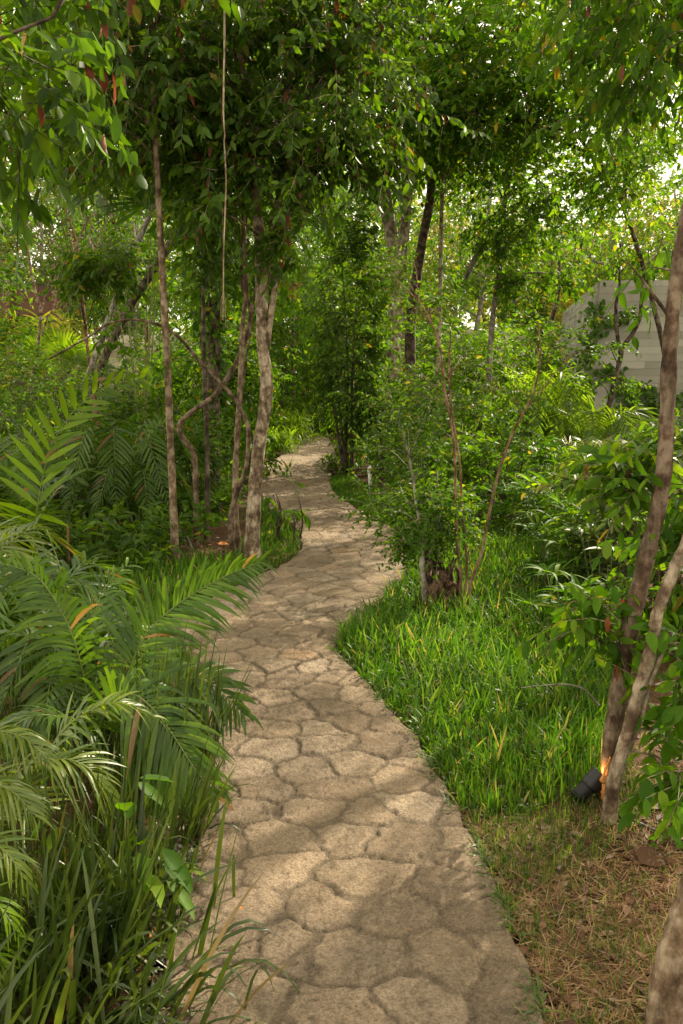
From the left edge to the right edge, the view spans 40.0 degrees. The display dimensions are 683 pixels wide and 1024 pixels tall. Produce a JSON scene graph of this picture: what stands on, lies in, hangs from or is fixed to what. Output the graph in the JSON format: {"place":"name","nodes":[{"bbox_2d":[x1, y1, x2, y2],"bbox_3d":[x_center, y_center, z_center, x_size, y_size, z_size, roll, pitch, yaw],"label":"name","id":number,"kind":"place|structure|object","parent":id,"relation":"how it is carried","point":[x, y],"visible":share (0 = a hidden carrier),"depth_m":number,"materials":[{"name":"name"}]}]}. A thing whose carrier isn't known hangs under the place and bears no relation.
{"place":"outdoors","nodes":[
{"label":"outdoors","id":0,"kind":"place"},
{"bbox_2d":[0,388,682,1023],"bbox_3d":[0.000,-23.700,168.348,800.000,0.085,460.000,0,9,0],"label":"ground","id":1,"kind":"structure","parent":0,"point":[218,532],"depth_m":3.50,"materials":[{"name":"soil"}]},
{"bbox_2d":[0,88,55,321],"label":"background tree","id":2,"kind":"object","parent":1,"relation":"on","point":[7,276],"visible":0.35,"depth_m":19.63,"materials":[{"name":"green plant"}]},
{"bbox_2d":[0,261,69,416],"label":"timber fence","id":3,"kind":"object","parent":1,"relation":"on","point":[49,306],"visible":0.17,"depth_m":32.26,"materials":[{"name":"brown wood"}]},
{"bbox_2d":[0,429,71,516],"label":"palm","id":4,"kind":"object","parent":1,"relation":"on","point":[17,453],"visible":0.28,"depth_m":8.99,"materials":[{"name":"plant"}]},
{"bbox_2d":[0,294,81,435],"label":"bush","id":5,"kind":"object","parent":1,"relation":"on","point":[4,328],"visible":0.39,"depth_m":23.17,"materials":[{"name":"green plant"}]},
{"bbox_2d":[0,513,99,590],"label":"palm","id":6,"kind":"object","parent":1,"relation":"on","point":[12,543],"visible":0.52,"depth_m":6.37,"materials":[{"name":"plant"}]},
{"bbox_2d":[0,308,102,418],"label":"palm","id":7,"kind":"object","parent":1,"relation":"on","point":[67,323],"visible":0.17,"depth_m":25.69,"materials":[{"name":"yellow plant"}]},
{"bbox_2d":[0,177,107,316],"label":"background tree","id":8,"kind":"object","parent":1,"relation":"on","point":[39,281],"visible":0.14,"depth_m":34.12,"materials":[{"name":"green plant"}]},
{"bbox_2d":[20,326,111,419],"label":"fan palm","id":9,"kind":"object","parent":1,"relation":"on","point":[64,342],"visible":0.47,"depth_m":19.71,"materials":[{"name":"plant"}]},
{"bbox_2d":[3,440,130,540],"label":"bush","id":10,"kind":"object","parent":1,"relation":"on","point":[81,481],"visible":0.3,"depth_m":9.12,"materials":[{"name":"green plant"}]},
{"bbox_2d":[0,339,140,443],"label":"bush","id":11,"kind":"object","parent":1,"relation":"on","point":[50,377],"visible":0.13,"depth_m":15.99,"materials":[{"name":"green plant"}]},
{"bbox_2d":[0,322,146,472],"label":"bush","id":12,"kind":"object","parent":1,"relation":"on","point":[62,386],"visible":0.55,"depth_m":13.06,"materials":[{"name":"green plant"}]},
{"bbox_2d":[0,545,148,661],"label":"palm","id":13,"kind":"object","parent":1,"relation":"on","point":[50,570],"visible":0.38,"depth_m":5.40,"materials":[{"name":"plant"}]},
{"bbox_2d":[0,75,149,381],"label":"brown stemmed tree","id":14,"kind":"object","parent":1,"relation":"on","point":[86,278],"visible":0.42,"depth_m":10.90,"materials":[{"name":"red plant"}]},
{"bbox_2d":[0,11,149,427],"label":"shaped tree","id":15,"kind":"object","parent":1,"relation":"on","point":[82,253],"visible":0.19,"depth_m":10.78,"materials":[{"name":"green plant"}]},
{"bbox_2d":[0,366,152,564],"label":"areca palm","id":16,"kind":"object","parent":1,"relation":"on","point":[50,472],"visible":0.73,"depth_m":7.25,"materials":[{"name":"plant"}]},
{"bbox_2d":[0,814,155,1023],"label":"lily clump","id":17,"kind":"object","parent":1,"relation":"on","point":[66,940],"visible":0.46,"depth_m":2.39,"materials":[{"name":"green plant"}]},
{"bbox_2d":[0,689,166,998],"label":"areca palm","id":18,"kind":"object","parent":1,"relation":"on","point":[18,785],"visible":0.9,"depth_m":2.94,"materials":[{"name":"plant"}]},
{"bbox_2d":[0,647,174,968],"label":"grass","id":19,"kind":"structure","parent":1,"relation":"on","point":[63,857],"depth_m":3.66,"materials":[{"name":"green plant"}]},
{"bbox_2d":[0,772,183,1022],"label":"lily clump","id":20,"kind":"object","parent":1,"relation":"on","point":[71,869],"visible":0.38,"depth_m":2.59,"materials":[{"name":"green plant"}]},
{"bbox_2d":[0,588,186,742],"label":"palm","id":21,"kind":"object","parent":1,"relation":"on","point":[15,657],"visible":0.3,"depth_m":4.27,"materials":[{"name":"plant"}]},
{"bbox_2d":[30,762,172,852],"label":"broad leafed plant","id":22,"kind":"object","parent":1,"relation":"on","point":[149,788],"visible":0.38,"depth_m":3.18,"materials":[{"name":"green plant"}]},
{"bbox_2d":[38,366,165,519],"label":"bush","id":23,"kind":"object","parent":1,"relation":"on","point":[78,393],"visible":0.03,"depth_m":10.64,"materials":[{"name":"green plant"}]},
{"bbox_2d":[32,123,193,395],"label":"background tree","id":24,"kind":"object","parent":1,"relation":"on","point":[141,307],"visible":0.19,"depth_m":25.18,"materials":[{"name":"green plant"}]},
{"bbox_2d":[0,0,244,286],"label":"overhanging tree","id":25,"kind":"object","parent":1,"relation":"on","point":[42,41],"visible":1,"depth_m":3.47,"materials":[{"name":"green plant"}]},
{"bbox_2d":[0,542,246,695],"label":"grass","id":26,"kind":"structure","parent":1,"relation":"on","point":[179,568],"depth_m":7.39,"materials":[{"name":"plant"}]},
{"bbox_2d":[35,415,216,523],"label":"palm","id":27,"kind":"object","parent":1,"relation":"on","point":[110,455],"visible":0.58,"depth_m":9.00,"materials":[{"name":"plant"}]},
{"bbox_2d":[61,143,193,422],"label":"tree","id":28,"kind":"object","parent":1,"relation":"on","point":[134,207],"visible":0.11,"depth_m":12.38,"materials":[{"name":"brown plant"}]},
{"bbox_2d":[65,802,193,919],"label":"broad leafed plant","id":29,"kind":"object","parent":1,"relation":"on","point":[174,869],"visible":0.55,"depth_m":2.62,"materials":[{"name":"green plant"}]},
{"bbox_2d":[0,440,267,568],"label":"undergrowth","id":30,"kind":"object","parent":1,"relation":"on","point":[150,529],"visible":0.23,"depth_m":8.32,"materials":[{"name":"green plant"}]},
{"bbox_2d":[65,453,203,525],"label":"palm","id":31,"kind":"object","parent":1,"relation":"on","point":[139,497],"visible":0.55,"depth_m":9.03,"materials":[{"name":"plant"}]},
{"bbox_2d":[39,730,234,924],"bbox_3d":[-0.634,1.165,3.000,0.609,0.878,0.714,-7,11,-37],"label":"lily clump","id":32,"kind":"object","parent":1,"relation":"on","point":[143,831],"visible":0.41,"depth_m":3.04,"materials":[{"name":"green plant"}]},
{"bbox_2d":[49,186,226,334],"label":"background tree","id":33,"kind":"object","parent":1,"relation":"on","point":[176,297],"visible":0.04,"depth_m":34.59,"materials":[{"name":"green plant"}]},
{"bbox_2d":[0,548,278,825],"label":"areca palm","id":34,"kind":"object","parent":1,"relation":"on","point":[149,743],"visible":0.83,"depth_m":3.97,"materials":[{"name":"plant"}]},
{"bbox_2d":[1,782,293,1021],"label":"lily clump","id":35,"kind":"object","parent":1,"relation":"on","point":[142,906],"visible":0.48,"depth_m":2.60,"materials":[{"name":"green plant"}]},
{"bbox_2d":[0,791,299,1023],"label":"lily clump","id":36,"kind":"object","parent":1,"relation":"on","point":[111,966],"visible":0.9,"depth_m":2.36,"materials":[{"name":"green plant"}]},
{"bbox_2d":[47,288,255,557],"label":"leaning sapling","id":37,"kind":"object","parent":1,"relation":"on","point":[124,352],"visible":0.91,"depth_m":8.21,"materials":[{"name":"brown plant"}]},
{"bbox_2d":[74,387,233,511],"bbox_3d":[-2.267,-0.665,10.869,1.789,1.556,2.018,-4,9,-23],"label":"bush","id":38,"kind":"object","parent":1,"relation":"on","point":[179,456],"visible":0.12,"depth_m":10.75,"materials":[{"name":"green plant"}]},
{"bbox_2d":[62,18,274,455],"bbox_3d":[-2.869,-4.473,15.734,4.481,7.754,3.998,5,10,29],"label":"grey leaning tree","id":39,"kind":"object","parent":1,"relation":"on","point":[135,248],"visible":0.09,"depth_m":15.43,"materials":[{"name":"green plant"}]},
{"bbox_2d":[2,0,342,562],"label":"slender tree","id":40,"kind":"object","parent":1,"relation":"on","point":[96,161],"visible":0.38,"depth_m":7.41,"materials":[{"name":"green plant"}]},
{"bbox_2d":[101,918,251,1023],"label":"lily clump","id":41,"kind":"object","parent":1,"relation":"on","point":[175,964],"visible":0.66,"depth_m":2.33,"materials":[{"name":"green plant"}]},
{"bbox_2d":[118,393,251,522],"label":"bush","id":42,"kind":"object","parent":1,"relation":"on","point":[200,440],"visible":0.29,"depth_m":10.26,"materials":[{"name":"green plant"}]},
{"bbox_2d":[22,0,360,512],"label":"vine clad tree","id":43,"kind":"object","parent":1,"relation":"on","point":[217,364],"visible":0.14,"depth_m":10.44,"materials":[{"name":"green plant"}]},
{"bbox_2d":[115,71,268,544],"bbox_3d":[-1.308,-1.672,8.383,1.258,4.311,1.278,4,9,23],"label":"tree","id":44,"kind":"object","parent":1,"relation":"on","point":[215,271],"visible":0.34,"depth_m":8.19,"materials":[{"name":"green plant"}]},
{"bbox_2d":[135,617,256,779],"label":"lily clump","id":45,"kind":"object","parent":1,"relation":"on","point":[198,705],"visible":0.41,"depth_m":3.78,"materials":[{"name":"green plant"}]},
{"bbox_2d":[103,21,299,552],"bbox_3d":[-1.024,-1.789,7.917,1.746,4.683,1.487,-8,12,-43],"label":"slim tree","id":46,"kind":"object","parent":1,"relation":"on","point":[211,99],"visible":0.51,"depth_m":7.50,"materials":[{"name":"green plant"}]},
{"bbox_2d":[156,730,255,849],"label":"lily clump","id":47,"kind":"object","parent":1,"relation":"on","point":[202,812],"visible":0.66,"depth_m":3.29,"materials":[{"name":"green plant"}]},
{"bbox_2d":[147,139,266,546],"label":"hooked tree","id":48,"kind":"object","parent":1,"relation":"on","point":[167,197],"visible":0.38,"depth_m":8.62,"materials":[{"name":"brown plant"}]},
{"bbox_2d":[117,277,308,482],"bbox_3d":[-2.106,-2.111,14.737,3.149,3.476,3.246,0,9,0],"label":"bush","id":49,"kind":"object","parent":1,"relation":"on","point":[179,382],"visible":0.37,"depth_m":14.12,"materials":[{"name":"green plant"}]},
{"bbox_2d":[92,195,334,362],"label":"background tree","id":50,"kind":"object","parent":1,"relation":"on","point":[275,319],"visible":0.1,"depth_m":19.60,"materials":[{"name":"green plant"}]},
{"bbox_2d":[70,43,399,456],"bbox_3d":[-1.590,-3.912,13.877,4.697,7.197,4.456,-4,10,-26],"label":"dark leaning tree","id":51,"kind":"object","parent":1,"relation":"on","point":[105,354],"visible":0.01,"depth_m":14.79,"materials":[{"name":"brown plant"}]},
{"bbox_2d":[187,312,324,481],"bbox_3d":[-1.441,-1.663,14.383,2.132,2.710,1.867,-7,11,-37],"label":"bush","id":52,"kind":"object","parent":1,"relation":"on","point":[250,385],"visible":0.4,"depth_m":14.22,"materials":[{"name":"green plant"}]},
{"bbox_2d":[212,499,301,581],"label":"grass","id":53,"kind":"structure","parent":1,"relation":"on","point":[270,541],"depth_m":8.84,"materials":[{"name":"plant"}]},
{"bbox_2d":[67,0,491,558],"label":"forked tree","id":54,"kind":"object","parent":1,"relation":"on","point":[345,43],"visible":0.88,"depth_m":7.34,"materials":[{"name":"green plant"}]},
{"bbox_2d":[221,248,358,426],"bbox_3d":[-1.483,-3.926,22.197,3.355,4.520,3.381,6,10,33],"label":"bush","id":55,"kind":"object","parent":1,"relation":"on","point":[287,337],"visible":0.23,"depth_m":21.89,"materials":[{"name":"green plant"}]},
{"bbox_2d":[252,403,333,445],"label":"feathery grass","id":56,"kind":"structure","parent":1,"relation":"on","point":[291,423],"depth_m":20.78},
{"bbox_2d":[238,142,387,394],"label":"background tree","id":57,"kind":"object","parent":1,"relation":"on","point":[308,263],"visible":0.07,"depth_m":25.43,"materials":[{"name":"green plant"}]},
{"bbox_2d":[292,177,404,476],"bbox_3d":[0.112,-2.726,14.556,1.740,4.895,1.760,0,9,0],"label":"bush","id":58,"kind":"object","parent":1,"relation":"on","point":[327,366],"visible":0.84,"depth_m":14.40,"materials":[{"name":"green plant"}]},
{"bbox_2d":[329,471,415,538],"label":"grass","id":59,"kind":"structure","parent":1,"relation":"on","point":[349,489],"depth_m":12.76,"materials":[{"name":"plant"}]},
{"bbox_2d":[329,375,443,474],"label":"bush","id":60,"kind":"object","parent":1,"relation":"on","point":[345,416],"visible":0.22,"depth_m":14.43,"materials":[{"name":"green plant"}]},
{"bbox_2d":[286,90,499,381],"bbox_3d":[1.538,-7.336,25.164,5.399,10.511,6.303,-8,12,-42],"label":"background tree","id":61,"kind":"object","parent":1,"relation":"on","point":[386,296],"visible":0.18,"depth_m":24.73,"materials":[{"name":"green plant"}]},
{"bbox_2d":[246,0,549,471],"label":"pale double tree","id":62,"kind":"object","parent":1,"relation":"on","point":[390,228],"visible":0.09,"depth_m":14.78,"materials":[{"name":"green plant"}]},
{"bbox_2d":[325,360,484,478],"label":"bush","id":63,"kind":"object","parent":1,"relation":"on","point":[371,397],"visible":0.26,"depth_m":13.35,"materials":[{"name":"green plant"}]},
{"bbox_2d":[330,371,502,579],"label":"leafy stump shoots","id":64,"kind":"object","parent":1,"relation":"on","point":[443,532],"visible":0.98,"depth_m":6.68,"materials":[{"name":"green plant"}]},
{"bbox_2d":[348,232,497,604],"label":"twin stemmed sapling","id":65,"kind":"object","parent":1,"relation":"on","point":[389,275],"visible":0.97,"depth_m":6.51,"materials":[{"name":"green plant"}]},
{"bbox_2d":[419,537,458,608],"bbox_3d":[0.702,0.436,6.552,0.325,0.544,0.256,0,9,0],"label":"tree stump","id":66,"kind":"object","parent":1,"relation":"on","point":[430,585],"visible":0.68,"depth_m":6.51,"materials":[{"name":"brown wood"}]},
{"bbox_2d":[373,299,504,430],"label":"bush","id":67,"kind":"object","parent":1,"relation":"on","point":[426,341],"visible":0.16,"depth_m":21.39,"materials":[{"name":"green plant"}]},
{"bbox_2d":[378,383,521,494],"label":"bush","id":68,"kind":"object","parent":1,"relation":"on","point":[469,414],"visible":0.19,"depth_m":11.89,"materials":[{"name":"green plant"}]},
{"bbox_2d":[407,181,529,355],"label":"background tree","id":69,"kind":"object","parent":1,"relation":"on","point":[434,229],"visible":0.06,"depth_m":34.62,"materials":[{"name":"green plant"}]},
{"bbox_2d":[342,0,601,416],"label":"broken limb tree","id":70,"kind":"object","parent":1,"relation":"on","point":[410,349],"visible":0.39,"depth_m":12.44,"materials":[{"name":"green plant"}]},
{"bbox_2d":[385,308,564,427],"bbox_3d":[2.943,-2.991,20.970,4.258,3.044,3.998,0,9,0],"label":"bush","id":71,"kind":"object","parent":1,"relation":"on","point":[507,351],"visible":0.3,"depth_m":20.17,"materials":[{"name":"green plant"}]},
{"bbox_2d":[404,386,566,502],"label":"bush","id":72,"kind":"object","parent":1,"relation":"on","point":[506,432],"visible":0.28,"depth_m":11.73,"materials":[{"name":"green plant"}]},
{"bbox_2d":[328,509,644,799],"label":"grass","id":73,"kind":"structure","parent":1,"relation":"on","point":[499,666],"depth_m":5.23,"materials":[{"name":"plant"}]},
{"bbox_2d":[385,108,592,389],"bbox_3d":[4.408,-7.800,27.783,6.096,10.687,6.436,-2,9,-15],"label":"background tree","id":74,"kind":"object","parent":1,"relation":"on","point":[479,280],"visible":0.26,"depth_m":28.26,"materials":[{"name":"green plant"}]},
{"bbox_2d":[389,21,594,419],"bbox_3d":[1.770,-3.515,13.505,3.292,6.427,3.159,7,11,38],"label":"thin pale tree","id":75,"kind":"object","parent":1,"relation":"on","point":[488,152],"visible":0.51,"depth_m":12.91,"materials":[{"name":"green plant"}]},
{"bbox_2d":[403,425,600,528],"bbox_3d":[1.682,-0.224,9.860,2.076,1.374,1.877,8,12,44],"label":"bush","id":76,"kind":"object","parent":1,"relation":"on","point":[483,460],"visible":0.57,"depth_m":9.76,"materials":[{"name":"green plant"}]},
{"bbox_2d":[326,0,682,444],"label":"spreading limb tree","id":77,"kind":"object","parent":1,"relation":"on","point":[632,161],"visible":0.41,"depth_m":12.30,"materials":[{"name":"green plant"}]},
{"bbox_2d":[412,114,624,428],"bbox_3d":[2.792,-3.481,15.120,3.491,5.886,3.582,0,9,0],"label":"arched branch tree","id":78,"kind":"object","parent":1,"relation":"on","point":[527,232],"visible":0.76,"depth_m":14.62,"materials":[{"name":"green plant"}]},
{"bbox_2d":[428,155,609,335],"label":"background tree","id":79,"kind":"object","parent":1,"relation":"on","point":[503,314],"visible":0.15,"depth_m":31.41,"materials":[{"name":"green plant"}]},
{"bbox_2d":[364,436,673,524],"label":"undergrowth","id":80,"kind":"object","parent":1,"relation":"on","point":[396,485],"visible":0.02,"depth_m":10.91,"materials":[{"name":"green plant"}]},
{"bbox_2d":[479,475,569,534],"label":"whorled plant","id":81,"kind":"object","parent":1,"relation":"on","point":[505,489],"visible":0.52,"depth_m":9.22,"materials":[{"name":"green plant"}]},
{"bbox_2d":[412,676,638,823],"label":"grass","id":82,"kind":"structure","parent":1,"relation":"on","point":[494,797],"depth_m":3.85,"materials":[{"name":"plant"}]},
{"bbox_2d":[453,318,609,607],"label":"slanting sapling","id":83,"kind":"object","parent":1,"relation":"on","point":[549,338],"visible":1,"depth_m":6.34,"materials":[{"name":"green plant"}]},
{"bbox_2d":[472,364,604,444],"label":"shrub","id":84,"kind":"object","parent":1,"relation":"on","point":[547,390],"visible":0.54,"depth_m":13.86,"materials":[{"name":"plant"}]},
{"bbox_2d":[497,458,597,544],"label":"whorled plant","id":85,"kind":"object","parent":1,"relation":"on","point":[532,480],"visible":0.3,"depth_m":8.62,"materials":[{"name":"green plant"}]},
{"bbox_2d":[513,225,605,387],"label":"short dark trunk tree","id":86,"kind":"object","parent":1,"relation":"on","point":[547,322],"visible":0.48,"depth_m":17.00,"materials":[{"name":"green plant"}]},
{"bbox_2d":[508,510,612,593],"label":"whorled plant","id":87,"kind":"object","parent":1,"relation":"on","point":[550,532],"visible":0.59,"depth_m":6.97,"materials":[{"name":"green plant"}]},
{"bbox_2d":[443,733,682,1023],"bbox_3d":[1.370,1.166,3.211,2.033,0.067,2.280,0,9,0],"label":"dry grass","id":88,"kind":"structure","parent":1,"relation":"on","point":[596,972],"depth_m":2.82,"materials":[{"name":"plant"}]},
{"bbox_2d":[468,753,682,1022],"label":"fallen twigs","id":89,"kind":"object","parent":88,"relation":"on","point":[635,848],"depth_m":3.14,"materials":[{"name":"wood"}]},
{"bbox_2d":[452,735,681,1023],"bbox_3d":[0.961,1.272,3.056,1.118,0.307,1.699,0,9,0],"label":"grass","id":90,"kind":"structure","parent":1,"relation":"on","point":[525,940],"depth_m":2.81,"materials":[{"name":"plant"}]},
{"bbox_2d":[454,0,682,800],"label":"mottled foreground tree","id":91,"kind":"object","parent":1,"relation":"on","point":[636,467],"visible":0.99,"depth_m":3.65,"materials":[{"name":"green plant"}]},
{"bbox_2d":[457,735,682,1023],"bbox_3d":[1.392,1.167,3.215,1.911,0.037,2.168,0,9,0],"label":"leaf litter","id":92,"kind":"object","parent":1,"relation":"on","point":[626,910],"visible":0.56,"depth_m":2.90,"materials":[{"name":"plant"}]},
{"bbox_2d":[504,556,655,647],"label":"whorled plant","id":93,"kind":"object","parent":1,"relation":"on","point":[537,603],"visible":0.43,"depth_m":5.64,"materials":[{"name":"green plant"}]},
{"bbox_2d":[519,403,657,448],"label":"shrub","id":94,"kind":"object","parent":1,"relation":"on","point":[596,432],"visible":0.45,"depth_m":13.79,"materials":[{"name":"plant"}]},
{"bbox_2d":[521,127,682,295],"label":"background tree","id":95,"kind":"object","parent":1,"relation":"on","point":[599,258],"visible":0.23,"depth_m":30.04,"materials":[{"name":"green plant"}]},
{"bbox_2d":[521,425,682,587],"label":"bush","id":96,"kind":"object","parent":1,"relation":"on","point":[600,521],"visible":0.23,"depth_m":6.95,"materials":[{"name":"green plant"}]},
{"bbox_2d":[533,206,676,445],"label":"tree","id":97,"kind":"object","parent":1,"relation":"on","point":[619,346],"visible":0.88,"depth_m":13.49,"materials":[{"name":"green plant"}]},
{"bbox_2d":[555,524,682,590],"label":"whorled plant","id":98,"kind":"object","parent":1,"relation":"on","point":[587,534],"visible":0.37,"depth_m":6.63,"materials":[{"name":"green plant"}]},
{"bbox_2d":[557,280,682,445],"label":"stone block wall","id":99,"kind":"structure","parent":1,"relation":"on","point":[646,367],"depth_m":16.77,"materials":[{"name":"stone"}]},
{"bbox_2d":[563,291,615,424],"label":"ivy","id":100,"kind":"object","parent":99,"relation":"attached to","point":[594,332],"visible":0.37,"depth_m":16.58,"materials":[{"name":"green plant"}]},
{"bbox_2d":[569,462,682,655],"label":"bush","id":101,"kind":"object","parent":1,"relation":"on","point":[673,613],"visible":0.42,"depth_m":5.44,"materials":[{"name":"green plant"}]},
{"bbox_2d":[600,306,682,851],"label":"pinkish foreground tree","id":102,"kind":"object","parent":1,"relation":"on","point":[666,792],"visible":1,"depth_m":3.30,"materials":[{"name":"beige plant"}]},
{"bbox_2d":[615,408,682,465],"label":"bush","id":103,"kind":"object","parent":1,"relation":"on","point":[653,440],"visible":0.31,"depth_m":9.09,"materials":[{"name":"green plant"}]},
{"bbox_2d":[643,872,682,1023],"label":"tree trunk","id":104,"kind":"object","parent":1,"relation":"on","point":[664,1004],"visible":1,"depth_m":2.19,"materials":[{"name":"beige plant"}]},
{"bbox_2d":[1,0,682,359],"label":"sky","id":105,"kind":"structure","parent":0,"point":[680,160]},
{"bbox_2d":[156,432,543,1023],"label":"path","id":106,"kind":"structure","parent":0,"point":[306,841],"depth_m":3.27,"materials":[{"name":"stone"}]},
{"bbox_2d":[326,522,569,1023],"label":"grass","id":107,"kind":"structure","parent":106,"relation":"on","point":[538,986],"depth_m":2.95,"materials":[{"name":"plant"}]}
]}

